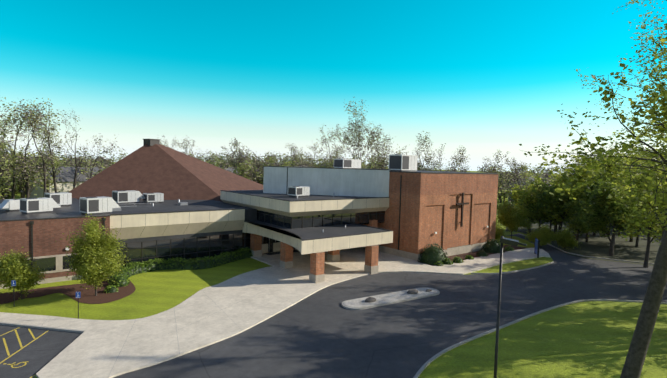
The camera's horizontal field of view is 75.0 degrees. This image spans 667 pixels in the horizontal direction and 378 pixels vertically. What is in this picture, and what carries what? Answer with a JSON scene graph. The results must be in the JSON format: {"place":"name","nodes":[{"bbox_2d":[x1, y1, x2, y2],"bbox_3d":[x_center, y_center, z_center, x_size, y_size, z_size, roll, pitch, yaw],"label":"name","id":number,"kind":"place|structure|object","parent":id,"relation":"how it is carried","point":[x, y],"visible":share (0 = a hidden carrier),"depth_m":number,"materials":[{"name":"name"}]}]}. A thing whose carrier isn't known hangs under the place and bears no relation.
{"place":"outdoors","nodes":[
{"label":"outdoors","id":0,"kind":"place"},
{"bbox_2d":[0,325,81,377],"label":"parking lot","id":1,"kind":"structure","parent":0,"point":[41,352],"depth_m":27.20,"materials":[{"name":"grey asphalt"}]},
{"bbox_2d":[0,327,47,377],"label":"parking markings","id":2,"kind":"object","parent":1,"relation":"on","point":[20,343],"visible":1,"depth_m":27.55,"materials":[{"name":"yellow paint"}]},
{"bbox_2d":[68,144,262,201],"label":"pyramid roof","id":3,"kind":"structure","parent":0,"point":[170,173],"depth_m":68.40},
{"bbox_2d":[143,139,160,145],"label":"roof cupola","id":4,"kind":"object","parent":3,"relation":"on","point":[150,142],"visible":0.86,"depth_m":72.50,"materials":[{"name":"grey metal"}]},
{"bbox_2d":[0,247,549,377],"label":"concrete walkway","id":5,"kind":"structure","parent":0,"point":[93,349],"depth_m":32.93,"materials":[{"name":"concrete"}]},
{"bbox_2d":[42,254,408,376],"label":"pavement joints","id":6,"kind":"object","parent":5,"relation":"in","point":[220,310],"depth_m":32.43,"materials":[{"name":"grey concrete"}]},
{"bbox_2d":[264,250,298,254],"bbox_3d":[-6.724,8.414,57.815,5.000,0.001,1.300,-1,4,-39],"label":"entrance mat rug","id":7,"kind":"object","parent":5,"relation":"on","point":[273,253],"depth_m":56.95,"materials":[{"name":"grey carpet"}]},
{"bbox_2d":[251,248,378,282],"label":"column bases","id":8,"kind":"object","parent":5,"relation":"on","point":[321,277],"visible":0.56,"depth_m":48.88,"materials":[{"name":"grey concrete"}]},
{"bbox_2d":[0,170,666,377],"bbox_3d":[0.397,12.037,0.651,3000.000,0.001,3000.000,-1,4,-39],"label":"ground","id":9,"kind":"structure","parent":0,"point":[589,339],"depth_m":33.10,"materials":[{"name":"green plant"}]},
{"bbox_2d":[11,280,15,306],"bbox_3d":[-25.376,8.285,34.542,0.310,2.150,0.063,0,3,-19],"label":"accessible parking sign","id":10,"kind":"object","parent":9,"relation":"on","point":[13,283],"visible":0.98,"depth_m":34.49,"materials":[{"name":"blue metal"}]},
{"bbox_2d":[0,137,108,198],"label":"trees","id":11,"kind":"object","parent":9,"relation":"on","point":[22,185],"visible":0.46,"depth_m":88.82,"materials":[{"name":"green plant"}]},
{"bbox_2d":[0,216,109,283],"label":"brick wall","id":12,"kind":"structure","parent":9,"relation":"on","point":[15,236],"depth_m":40.89,"materials":[{"name":"brown brick"}]},
{"bbox_2d":[0,199,19,210],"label":"rooftop unit","id":13,"kind":"object","parent":12,"relation":"on","point":[10,204],"visible":0.62,"depth_m":45.08,"materials":[{"name":"grey metal"}]},
{"bbox_2d":[20,197,59,213],"bbox_3d":[-30.156,1.700,44.842,1.504,1.600,3.229,4,4,31],"label":"rooftop unit","id":14,"kind":"object","parent":12,"relation":"on","point":[36,205],"visible":0.96,"depth_m":43.91,"materials":[{"name":"grey metal"}]},
{"bbox_2d":[21,255,78,271],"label":"windows","id":15,"kind":"structure","parent":12,"relation":"in","point":[45,263],"depth_m":41.21,"materials":[{"name":"black glass"}]},
{"bbox_2d":[0,198,109,220],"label":"flat roof","id":16,"kind":"structure","parent":12,"relation":"on","point":[72,210],"depth_m":43.49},
{"bbox_2d":[0,253,111,288],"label":"wall trim band","id":17,"kind":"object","parent":12,"relation":"attached to","point":[59,263],"depth_m":41.67,"materials":[{"name":"beige concrete"}]},
{"bbox_2d":[44,192,71,205],"bbox_3d":[-32.447,1.241,51.257,1.604,1.650,2.304,4,4,36],"label":"rooftop unit","id":18,"kind":"object","parent":12,"relation":"on","point":[63,198],"visible":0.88,"depth_m":50.88,"materials":[{"name":"grey metal"}]},
{"bbox_2d":[80,196,120,214],"bbox_3d":[-24.391,1.719,45.573,1.704,1.800,3.439,4,4,36],"label":"rooftop unit","id":19,"kind":"object","parent":12,"relation":"on","point":[96,205],"visible":0.98,"depth_m":44.56,"materials":[{"name":"grey metal"}]},
{"bbox_2d":[112,190,144,204],"bbox_3d":[-27.314,1.070,58.271,1.804,1.750,3.794,5,4,41],"label":"rooftop unit","id":20,"kind":"object","parent":12,"relation":"on","point":[120,197],"visible":0.92,"depth_m":57.23,"materials":[{"name":"grey metal"}]},
{"bbox_2d":[143,193,163,203],"bbox_3d":[-24.738,1.234,59.717,2.204,1.400,1.604,-2,5,-44],"label":"rooftop unit","id":21,"kind":"object","parent":12,"relation":"on","point":[151,198],"visible":1,"depth_m":59.10,"materials":[{"name":"grey metal"}]},
{"bbox_2d":[110,220,243,239],"bbox_3d":[-17.431,4.634,49.992,15.390,1.400,0.900,-1,4,-39],"label":"wing wall band","id":22,"kind":"object","parent":12,"relation":"attached to","point":[159,230],"depth_m":49.36,"materials":[{"name":"beige concrete"}]},
{"bbox_2d":[110,209,244,227],"bbox_3d":[-17.268,3.275,49.757,15.390,1.350,0.500,-1,4,-39],"label":"upper wall band","id":23,"kind":"object","parent":22,"relation":"on","point":[133,220],"depth_m":48.93,"materials":[{"name":"beige concrete"}]},
{"bbox_2d":[109,208,244,214],"bbox_3d":[-17.255,2.549,49.748,15.360,0.100,0.640,-1,4,-39],"label":"roof edge coping","id":24,"kind":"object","parent":23,"relation":"on","point":[175,211],"depth_m":48.87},
{"bbox_2d":[30,175,401,266],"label":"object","id":25,"kind":"structure","parent":12,"relation":"attached to","point":[32,222],"depth_m":43.89,"materials":[{"name":"brown metal"}]},
{"bbox_2d":[29,166,102,197],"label":"house","id":26,"kind":"structure","parent":9,"relation":"on","point":[65,184],"depth_m":95.87,"materials":[{"name":"beige"}]},
{"bbox_2d":[76,291,80,318],"bbox_3d":[-18.823,8.610,32.076,0.310,2.150,0.063,0,3,-19],"label":"accessible parking sign","id":27,"kind":"object","parent":9,"relation":"on","point":[78,294],"visible":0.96,"depth_m":32.03,"materials":[{"name":"blue metal"}]},
{"bbox_2d":[107,247,252,282],"bbox_3d":[-16.124,8.317,49.168,18.121,0.918,3.900,-2,5,-44],"label":"hedge bush","id":28,"kind":"object","parent":9,"relation":"on","point":[201,265],"visible":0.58,"depth_m":47.93,"materials":[{"name":"green plant"}]},
{"bbox_2d":[111,233,294,267],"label":"glass wall","id":29,"kind":"structure","parent":9,"relation":"on","point":[165,250],"depth_m":50.90,"materials":[{"name":"black glass"}]},
{"bbox_2d":[111,200,256,242],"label":"wing roof","id":30,"kind":"structure","parent":29,"relation":"on","point":[173,205],"depth_m":54.87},
{"bbox_2d":[59,193,345,231],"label":"roof vents","id":31,"kind":"object","parent":30,"relation":"on","point":[179,203],"visible":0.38,"depth_m":55.19,"materials":[{"name":"grey metal"}]},
{"bbox_2d":[119,234,294,264],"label":"window frames","id":32,"kind":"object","parent":29,"relation":"attached to","point":[197,252],"visible":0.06,"depth_m":50.63,"materials":[{"name":"black metal"}]},
{"bbox_2d":[0,245,526,303],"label":"mulch beds","id":33,"kind":"object","parent":9,"relation":"on","point":[87,296],"depth_m":38.57,"materials":[{"name":"brown soil"}]},
{"bbox_2d":[0,247,52,299],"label":"tree","id":34,"kind":"object","parent":33,"relation":"on","point":[22,274],"visible":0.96,"depth_m":35.48,"materials":[{"name":"green plant"}]},
{"bbox_2d":[55,214,128,295],"bbox_3d":[-20.246,5.851,37.474,6.075,7.560,5.697,-1,4,-39],"label":"tree","id":35,"kind":"object","parent":33,"relation":"on","point":[95,261],"visible":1,"depth_m":37.03,"materials":[{"name":"green plant"}]},
{"bbox_2d":[0,97,531,200],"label":"background trees","id":36,"kind":"object","parent":9,"relation":"on","point":[19,166],"visible":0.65,"depth_m":96.19,"materials":[{"name":"green plant"}]},
{"bbox_2d":[262,242,280,252],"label":"entrance panels trim","id":37,"kind":"structure","parent":9,"relation":"on","point":[276,246],"depth_m":58.03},
{"bbox_2d":[104,238,513,292],"bbox_3d":[3.383,8.208,50.751,53.221,2.040,6.002,0,4,-27],"label":"bush","id":38,"kind":"object","parent":9,"relation":"on","point":[431,257],"visible":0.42,"depth_m":53.78,"materials":[{"name":"green plant"}]},
{"bbox_2d":[250,220,378,274],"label":"canopy columns","id":39,"kind":"structure","parent":9,"relation":"on","point":[317,259],"depth_m":48.39,"materials":[{"name":"red brick"}]},
{"bbox_2d":[242,203,384,228],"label":"upper windows","id":40,"kind":"structure","parent":39,"relation":"on","point":[320,221],"depth_m":53.81,"materials":[{"name":"black glass"}]},
{"bbox_2d":[221,199,388,216],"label":"deck soffit wall","id":41,"kind":"structure","parent":40,"relation":"on","point":[310,213],"depth_m":53.78,"materials":[{"name":"beige concrete"}]},
{"bbox_2d":[220,190,388,212],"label":"roof fascia","id":42,"kind":"structure","parent":41,"relation":"on","point":[297,206],"depth_m":53.62,"materials":[{"name":"beige concrete"}]},
{"bbox_2d":[232,190,370,199],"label":"deck roof","id":43,"kind":"structure","parent":42,"relation":"on","point":[278,196],"depth_m":57.28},
{"bbox_2d":[288,186,309,197],"bbox_3d":[-4.421,0.333,55.222,1.604,1.400,2.304,5,5,43],"label":"rooftop unit","id":44,"kind":"object","parent":43,"relation":"on","point":[300,191],"visible":1,"depth_m":54.56,"materials":[{"name":"grey metal"}]},
{"bbox_2d":[220,190,389,200],"bbox_3d":[-4.437,0.664,60.924,15.930,0.090,18.530,-1,4,-39],"label":"roof edge coping","id":45,"kind":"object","parent":42,"relation":"on","point":[303,200],"depth_m":53.94,"materials":[{"name":"grey metal"}]},
{"bbox_2d":[263,166,389,196],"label":"clerestory wall","id":46,"kind":"structure","parent":42,"relation":"on","point":[349,182],"depth_m":59.55,"materials":[{"name":"grey metal"}]},
{"bbox_2d":[263,166,389,193],"bbox_3d":[-1.124,-1.035,59.755,0.350,3.800,17.431,-26,28,-83],"label":"roof coping","id":47,"kind":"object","parent":46,"relation":"on","point":[320,167],"depth_m":59.69,"materials":[{"name":"grey metal"}]},
{"bbox_2d":[334,159,360,168],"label":"rooftop unit","id":48,"kind":"object","parent":46,"relation":"on","point":[347,163],"visible":0.9,"depth_m":70.25,"materials":[{"name":"grey metal"}]},
{"bbox_2d":[243,222,392,254],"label":"canopy fascia","id":49,"kind":"structure","parent":39,"relation":"on","point":[325,244],"depth_m":47.06,"materials":[{"name":"beige concrete"}]},
{"bbox_2d":[247,221,387,238],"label":"canopy roof","id":50,"kind":"structure","parent":49,"relation":"on","point":[317,232],"depth_m":49.63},
{"bbox_2d":[244,220,392,240],"bbox_3d":[-2.805,4.467,52.326,12.800,0.080,15.150,-1,4,-39],"label":"canopy roof coping","id":51,"kind":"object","parent":49,"relation":"on","point":[300,237],"depth_m":48.11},
{"bbox_2d":[257,211,384,228],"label":"deck mullions","id":52,"kind":"object","parent":39,"relation":"on","point":[368,214],"visible":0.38,"depth_m":53.27,"materials":[{"name":"grey metal"}]},
{"bbox_2d":[0,146,661,216],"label":"treeline","id":53,"kind":"object","parent":9,"relation":"on","point":[254,172],"visible":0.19,"depth_m":134.20,"materials":[{"name":"green plant"}]},
{"bbox_2d":[0,233,666,377],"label":"lawn kerb","id":54,"kind":"structure","parent":9,"relation":"on","point":[426,364],"depth_m":32.59,"materials":[{"name":"grey concrete"}]},
{"bbox_2d":[361,192,496,253],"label":"brick wall","id":55,"kind":"structure","parent":9,"relation":"on","point":[423,218],"depth_m":58.12,"materials":[{"name":"red brick"}]},
{"bbox_2d":[389,154,417,170],"bbox_3d":[9.944,-3.674,62.137,3.604,2.450,2.304,-2,5,-44],"label":"rooftop unit","id":56,"kind":"object","parent":55,"relation":"on","point":[398,162],"visible":1,"depth_m":61.03,"materials":[{"name":"grey metal"}]},
{"bbox_2d":[364,242,486,261],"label":"stone trim","id":57,"kind":"structure","parent":55,"relation":"attached to","point":[457,250],"depth_m":59.33,"materials":[{"name":"grey stone"}]},
{"bbox_2d":[456,193,468,226],"bbox_3d":[17.627,2.835,59.947,2.700,4.700,0.480,-1,4,-39],"label":"cross","id":58,"kind":"object","parent":55,"relation":"attached to","point":[462,203],"visible":1,"depth_m":59.78,"materials":[{"name":"brown metal"}]},
{"bbox_2d":[495,220,506,239],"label":"tree","id":59,"kind":"object","parent":9,"relation":"on","point":[499,233],"visible":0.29,"depth_m":69.83,"materials":[{"name":"green plant"}]},
{"bbox_2d":[493,236,526,377],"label":"light pole","id":60,"kind":"object","parent":9,"relation":"on","point":[509,241],"visible":1,"depth_m":22.32,"materials":[{"name":"grey metal"}]},
{"bbox_2d":[496,198,532,238],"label":"tree","id":61,"kind":"object","parent":9,"relation":"on","point":[512,219],"visible":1,"depth_m":74.13,"materials":[{"name":"green plant"}]},
{"bbox_2d":[514,183,545,233],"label":"woodland tree","id":62,"kind":"object","parent":9,"relation":"on","point":[526,201],"visible":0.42,"depth_m":77.36,"materials":[{"name":"green plant"}]},
{"bbox_2d":[534,238,539,257],"bbox_3d":[28.341,8.157,60.599,0.220,2.400,2.600,3,3,16],"label":"monument sign","id":63,"kind":"object","parent":9,"relation":"on","point":[537,246],"visible":0.94,"depth_m":59.84,"materials":[{"name":"blue metal"}]},
{"bbox_2d":[522,224,555,246],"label":"bush","id":64,"kind":"object","parent":9,"relation":"on","point":[544,236],"visible":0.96,"depth_m":66.99,"materials":[{"name":"green plant"}]},
{"bbox_2d":[519,0,666,377],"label":"tree","id":65,"kind":"object","parent":9,"relation":"on","point":[639,345],"visible":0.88,"depth_m":18.53,"materials":[{"name":"green plant"}]},
{"bbox_2d":[534,23,666,211],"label":"tree","id":66,"kind":"object","parent":9,"relation":"on","point":[611,93],"visible":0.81,"depth_m":21.55,"materials":[{"name":"green plant"}]},
{"bbox_2d":[607,159,665,267],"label":"tree","id":67,"kind":"object","parent":9,"relation":"on","point":[657,227],"visible":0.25,"depth_m":55.55,"materials":[{"name":"green plant"}]},
{"bbox_2d":[608,142,666,239],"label":"tree row","id":68,"kind":"object","parent":9,"relation":"on","point":[642,176],"visible":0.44,"depth_m":43.60,"materials":[{"name":"green plant"}]},
{"bbox_2d":[624,114,666,212],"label":"tree","id":69,"kind":"object","parent":9,"relation":"on","point":[664,202],"visible":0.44,"depth_m":34.10,"materials":[{"name":"green plant"}]},
{"bbox_2d":[642,150,666,215],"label":"tree","id":70,"kind":"object","parent":9,"relation":"on","point":[658,188],"visible":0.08,"depth_m":51.30,"materials":[{"name":"green plant"}]},
{"bbox_2d":[654,159,666,222],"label":"tree","id":71,"kind":"object","parent":9,"relation":"on","point":[664,182],"visible":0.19,"depth_m":39.76,"materials":[{"name":"green plant"}]},
{"bbox_2d":[0,0,666,173],"label":"sky","id":72,"kind":"structure","parent":0,"point":[484,78],"materials":[{"name":"blue"}]},
{"bbox_2d":[113,234,666,377],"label":"drive road","id":73,"kind":"structure","parent":0,"point":[323,333],"depth_m":33.63,"materials":[{"name":"grey asphalt"}]},
{"bbox_2d":[342,287,439,309],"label":"island kerb","id":74,"kind":"structure","parent":73,"relation":"on","point":[382,304],"depth_m":38.10,"materials":[{"name":"grey concrete"}]},
{"bbox_2d":[344,288,436,307],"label":"island gravel","id":75,"kind":"structure","parent":74,"relation":"on","point":[384,298],"depth_m":39.09,"materials":[{"name":"grey gravel"}]},
{"bbox_2d":[365,289,431,302],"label":"rocks","id":76,"kind":"object","parent":75,"relation":"on","point":[372,299],"visible":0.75,"depth_m":40.38,"materials":[{"name":"grey stone"}]},
{"bbox_2d":[389,172,497,194],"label":"brick wall","id":77,"kind":"structure","parent":0,"point":[424,183],"depth_m":57.82,"materials":[{"name":"brown brick"}]},
{"bbox_2d":[360,168,498,173],"bbox_3d":[9.829,-2.964,69.924,17.800,0.150,25.900,-1,4,-39],"label":"roof edge","id":78,"kind":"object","parent":77,"relation":"on","point":[435,172],"depth_m":59.49,"materials":[{"name":"grey metal"}]},
{"bbox_2d":[508,177,546,205],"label":"house","id":79,"kind":"structure","parent":0,"point":[524,184],"depth_m":132.64,"materials":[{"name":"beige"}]},
{"bbox_2d":[506,219,661,265],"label":"woodland floor","id":80,"kind":"structure","parent":0,"point":[597,245],"depth_m":69.52,"materials":[{"name":"soil"}]},
{"bbox_2d":[506,173,548,229],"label":"woodland tree","id":81,"kind":"object","parent":80,"relation":"on","point":[515,192],"visible":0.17,"depth_m":85.02,"materials":[{"name":"green plant"}]},
{"bbox_2d":[520,179,560,231],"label":"woodland tree","id":82,"kind":"object","parent":80,"relation":"on","point":[539,216],"visible":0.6,"depth_m":76.19,"materials":[{"name":"green plant"}]},
{"bbox_2d":[537,177,575,230],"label":"woodland tree","id":83,"kind":"object","parent":80,"relation":"on","point":[547,202],"visible":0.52,"depth_m":75.35,"materials":[{"name":"green plant"}]},
{"bbox_2d":[543,182,569,232],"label":"tree","id":84,"kind":"object","parent":80,"relation":"on","point":[555,222],"visible":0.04,"depth_m":79.21,"materials":[{"name":"green plant"}]},
{"bbox_2d":[534,169,587,231],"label":"woodland tree","id":85,"kind":"object","parent":80,"relation":"on","point":[554,217],"visible":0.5,"depth_m":75.07,"materials":[{"name":"green plant"}]},
{"bbox_2d":[553,224,582,250],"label":"bush","id":86,"kind":"object","parent":80,"relation":"on","point":[563,239],"visible":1,"depth_m":65.67,"materials":[{"name":"green plant"}]},
{"bbox_2d":[540,146,598,233],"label":"woodland tree","id":87,"kind":"object","parent":80,"relation":"on","point":[567,196],"visible":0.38,"depth_m":75.51,"materials":[{"name":"green plant"}]},
{"bbox_2d":[562,200,591,243],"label":"tree","id":88,"kind":"object","parent":80,"relation":"on","point":[578,226],"visible":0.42,"depth_m":69.06,"materials":[{"name":"green plant"}]},
{"bbox_2d":[560,175,605,241],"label":"woodland tree","id":89,"kind":"object","parent":80,"relation":"on","point":[582,198],"visible":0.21,"depth_m":73.26,"materials":[{"name":"green plant"}]},
{"bbox_2d":[581,160,606,235],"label":"tree","id":90,"kind":"object","parent":80,"relation":"on","point":[594,234],"depth_m":80.84,"materials":[{"name":"green plant"}]},
{"bbox_2d":[588,144,623,186],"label":"woodland tree","id":91,"kind":"object","parent":80,"relation":"on","point":[605,151],"depth_m":83.72,"materials":[{"name":"green plant"}]},
{"bbox_2d":[579,177,640,255],"bbox_3d":[40.621,4.050,62.531,7.630,11.685,9.811,-1,4,-39],"label":"tree","id":92,"kind":"object","parent":80,"relation":"on","point":[599,219],"visible":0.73,"depth_m":62.31,"materials":[{"name":"green plant"}]},
{"bbox_2d":[589,153,632,244],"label":"woodland tree","id":93,"kind":"object","parent":80,"relation":"on","point":[611,172],"visible":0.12,"depth_m":69.47,"materials":[{"name":"green plant"}]},
{"bbox_2d":[609,141,652,241],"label":"tree","id":94,"kind":"object","parent":80,"relation":"on","point":[630,163],"visible":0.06,"depth_m":73.54,"materials":[{"name":"green plant"}]},
{"bbox_2d":[618,176,659,246],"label":"woodland tree","id":95,"kind":"object","parent":80,"relation":"on","point":[637,241],"depth_m":70.26,"materials":[{"name":"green plant"}]}
]}

